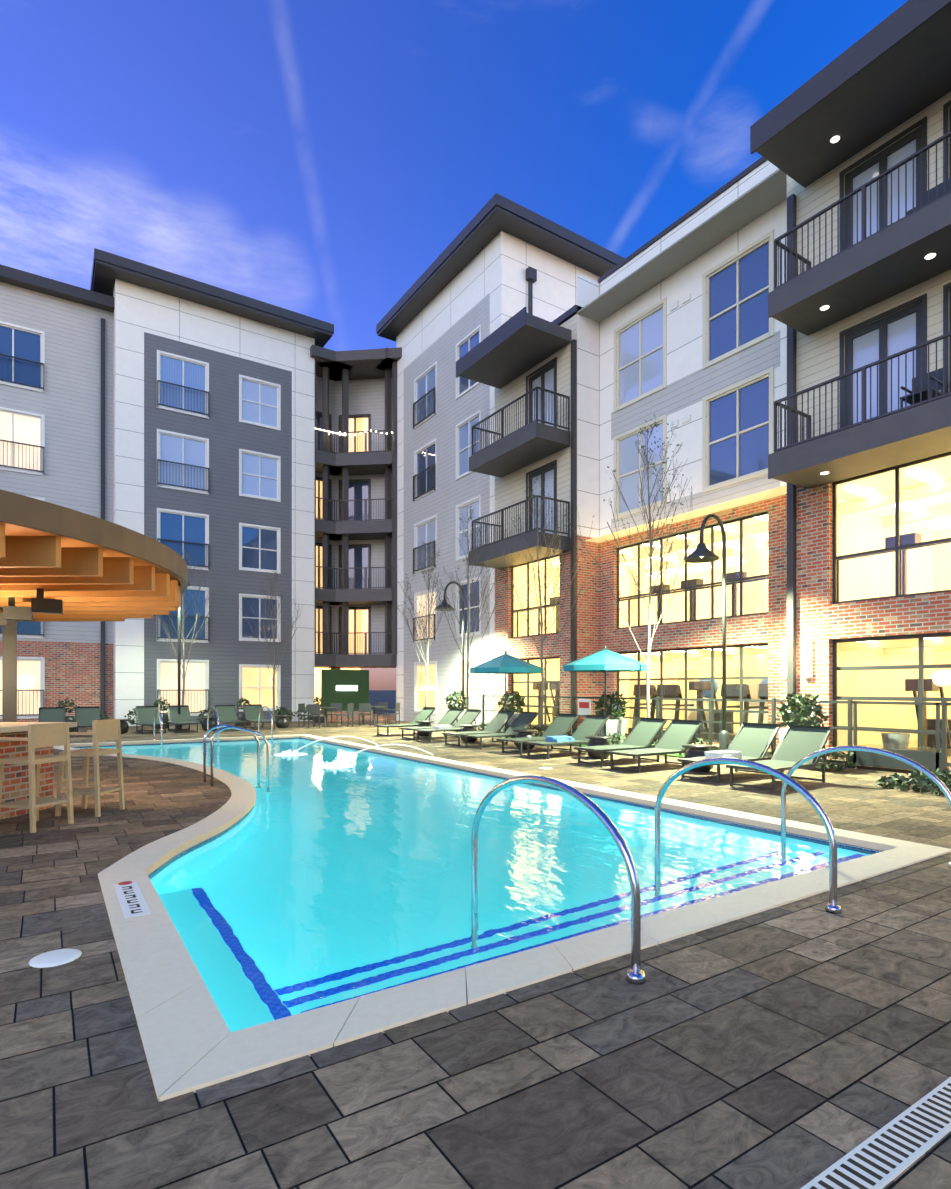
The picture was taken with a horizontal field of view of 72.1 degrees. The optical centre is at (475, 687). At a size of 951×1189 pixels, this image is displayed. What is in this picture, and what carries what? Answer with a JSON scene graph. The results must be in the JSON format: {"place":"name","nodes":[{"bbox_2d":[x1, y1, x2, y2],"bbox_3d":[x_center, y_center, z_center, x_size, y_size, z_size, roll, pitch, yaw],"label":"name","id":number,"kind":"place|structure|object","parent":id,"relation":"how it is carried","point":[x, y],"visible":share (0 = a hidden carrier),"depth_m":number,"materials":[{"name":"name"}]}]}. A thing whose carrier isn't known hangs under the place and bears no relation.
{"place":"outdoors","nodes":[
{"label":"outdoors","id":0,"kind":"place"},
{"bbox_2d":[0,248,333,725],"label":"building","id":1,"kind":"structure","parent":0,"point":[175,412],"depth_m":26.62,"materials":[{"name":"grey paint"}]},
{"bbox_2d":[0,0,907,689],"label":"sky","id":2,"kind":"structure","parent":0,"point":[315,159],"materials":[{"name":"blue"}]},
{"bbox_2d":[0,690,950,1188],"bbox_3d":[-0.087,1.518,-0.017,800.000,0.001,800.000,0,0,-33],"label":"ground sheet","id":3,"kind":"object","parent":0,"point":[376,696],"visible":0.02,"depth_m":2.77,"materials":[{"name":"grey stone"}]},
{"bbox_2d":[310,344,401,721],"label":"building balconies","id":4,"kind":"structure","parent":3,"relation":"on","point":[355,510],"depth_m":30.84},
{"bbox_2d":[0,719,950,1188],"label":"paver deck","id":5,"kind":"structure","parent":3,"relation":"on","point":[558,1131],"depth_m":2.73,"materials":[{"name":"grey stone"}]},
{"bbox_2d":[0,722,76,818],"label":"bar counter","id":6,"kind":"object","parent":5,"relation":"on","point":[15,782],"visible":0.5,"depth_m":7.75,"materials":[{"name":"red brick"}]},
{"bbox_2d":[0,719,124,832],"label":"bar stools","id":7,"kind":"object","parent":5,"relation":"on","point":[48,735],"visible":0.94,"depth_m":7.27,"materials":[{"name":"wood"}]},
{"bbox_2d":[0,489,187,721],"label":"pergola canopy","id":8,"kind":"object","parent":5,"relation":"on","point":[58,563],"visible":1,"depth_m":8.18,"materials":[{"name":"brown wood"}]},
{"bbox_2d":[39,704,275,736],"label":"lounge chairs","id":9,"kind":"object","parent":5,"relation":"on","point":[85,716],"visible":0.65,"depth_m":22.71,"materials":[{"name":"green"}]},
{"bbox_2d":[0,419,693,746],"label":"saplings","id":10,"kind":"object","parent":5,"relation":"on","point":[650,544],"visible":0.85,"depth_m":18.71,"materials":[{"name":"brown plant"}]},
{"bbox_2d":[298,702,399,727],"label":"patio chairs","id":11,"kind":"object","parent":5,"relation":"on","point":[334,707],"visible":0.88,"depth_m":26.03,"materials":[{"name":"grey"}]},
{"bbox_2d":[120,715,715,771],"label":"side tables","id":12,"kind":"object","parent":5,"relation":"on","point":[693,750],"visible":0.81,"depth_m":16.02,"materials":[{"name":"grey"}]},
{"bbox_2d":[176,514,728,750],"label":"pole lamps","id":13,"kind":"object","parent":5,"relation":"on","point":[701,553],"visible":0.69,"depth_m":14.12,"materials":[{"name":"grey metal"}]},
{"bbox_2d":[73,737,881,876],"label":"swimming pool","id":14,"kind":"structure","parent":5,"relation":"in","point":[797,835],"depth_m":8.26,"materials":[{"name":"blue tile"}]},
{"bbox_2d":[77,738,875,1031],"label":"swimming pool","id":15,"kind":"structure","parent":14,"relation":"in","point":[303,885],"depth_m":5.66,"materials":[{"name":"blue liquid"}]},
{"bbox_2d":[274,736,432,768],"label":"deck jets","id":16,"kind":"object","parent":15,"relation":"on","point":[332,765],"visible":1,"depth_m":13.99,"materials":[{"name":"white liquid"}]},
{"bbox_2d":[152,706,950,984],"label":"pool handrails","id":17,"kind":"object","parent":14,"relation":"on","point":[635,974],"visible":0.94,"depth_m":4.62,"materials":[{"name":"silver metal"}]},
{"bbox_2d":[81,737,874,1044],"bbox_3d":[-3.496,1.533,11.619,7.127,0.062,18.020,0,0,-33],"label":"swimming pool","id":18,"kind":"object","parent":5,"relation":"on","point":[454,767],"visible":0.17,"depth_m":6.40,"materials":[{"name":"stone"}]},
{"bbox_2d":[53,734,950,1101],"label":"pool coping","id":19,"kind":"object","parent":18,"relation":"on","point":[191,1042],"visible":0.85,"depth_m":3.60,"materials":[{"name":"concrete"}]},
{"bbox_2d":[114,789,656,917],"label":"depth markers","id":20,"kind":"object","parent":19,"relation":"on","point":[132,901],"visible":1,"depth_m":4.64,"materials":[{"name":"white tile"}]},
{"bbox_2d":[470,645,645,740],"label":"umbrellas","id":21,"kind":"object","parent":5,"relation":"on","point":[605,660],"visible":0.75,"depth_m":16.40,"materials":[{"name":"teal fabric"}]},
{"bbox_2d":[374,707,831,791],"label":"lounge chairs","id":22,"kind":"object","parent":5,"relation":"on","point":[797,743],"visible":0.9,"depth_m":12.88,"materials":[{"name":"green fabric"}]},
{"bbox_2d":[456,0,950,769],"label":"building wing","id":23,"kind":"structure","parent":5,"relation":"on","point":[776,314],"depth_m":15.18,"materials":[{"name":"white paint"}]},
{"bbox_2d":[514,456,950,762],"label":"window","id":24,"kind":"structure","parent":23,"relation":"attached to","point":[868,511],"depth_m":17.93,"materials":[{"name":"yellow"}]},
{"bbox_2d":[900,178,950,407],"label":"balcony chair","id":25,"kind":"object","parent":23,"relation":"on","point":[940,371],"visible":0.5,"depth_m":11.23,"materials":[{"name":"grey"}]},
{"bbox_2d":[481,729,950,775],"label":"planting bed","id":26,"kind":"object","parent":5,"relation":"on","point":[843,765],"visible":0.17,"depth_m":12.19,"materials":[{"name":"green plant"}]},
{"bbox_2d":[482,694,950,772],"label":"pool fence","id":27,"kind":"object","parent":5,"relation":"on","point":[933,760],"visible":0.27,"depth_m":12.24,"materials":[{"name":"grey metal"}]},
{"bbox_2d":[801,1077,950,1188],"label":"drain channel","id":28,"kind":"object","parent":5,"relation":"on","point":[886,1154],"visible":1,"depth_m":2.13,"materials":[{"name":"white metal"}]},
{"bbox_2d":[376,193,624,728],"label":"apartment building","id":29,"kind":"structure","parent":3,"relation":"on","point":[499,261],"depth_m":25.87,"materials":[{"name":"white paint"}]},
{"bbox_2d":[56,690,950,796],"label":"planter shrubs","id":30,"kind":"object","parent":3,"relation":"on","point":[615,728],"visible":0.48,"depth_m":16.38,"materials":[{"name":"green plant"}]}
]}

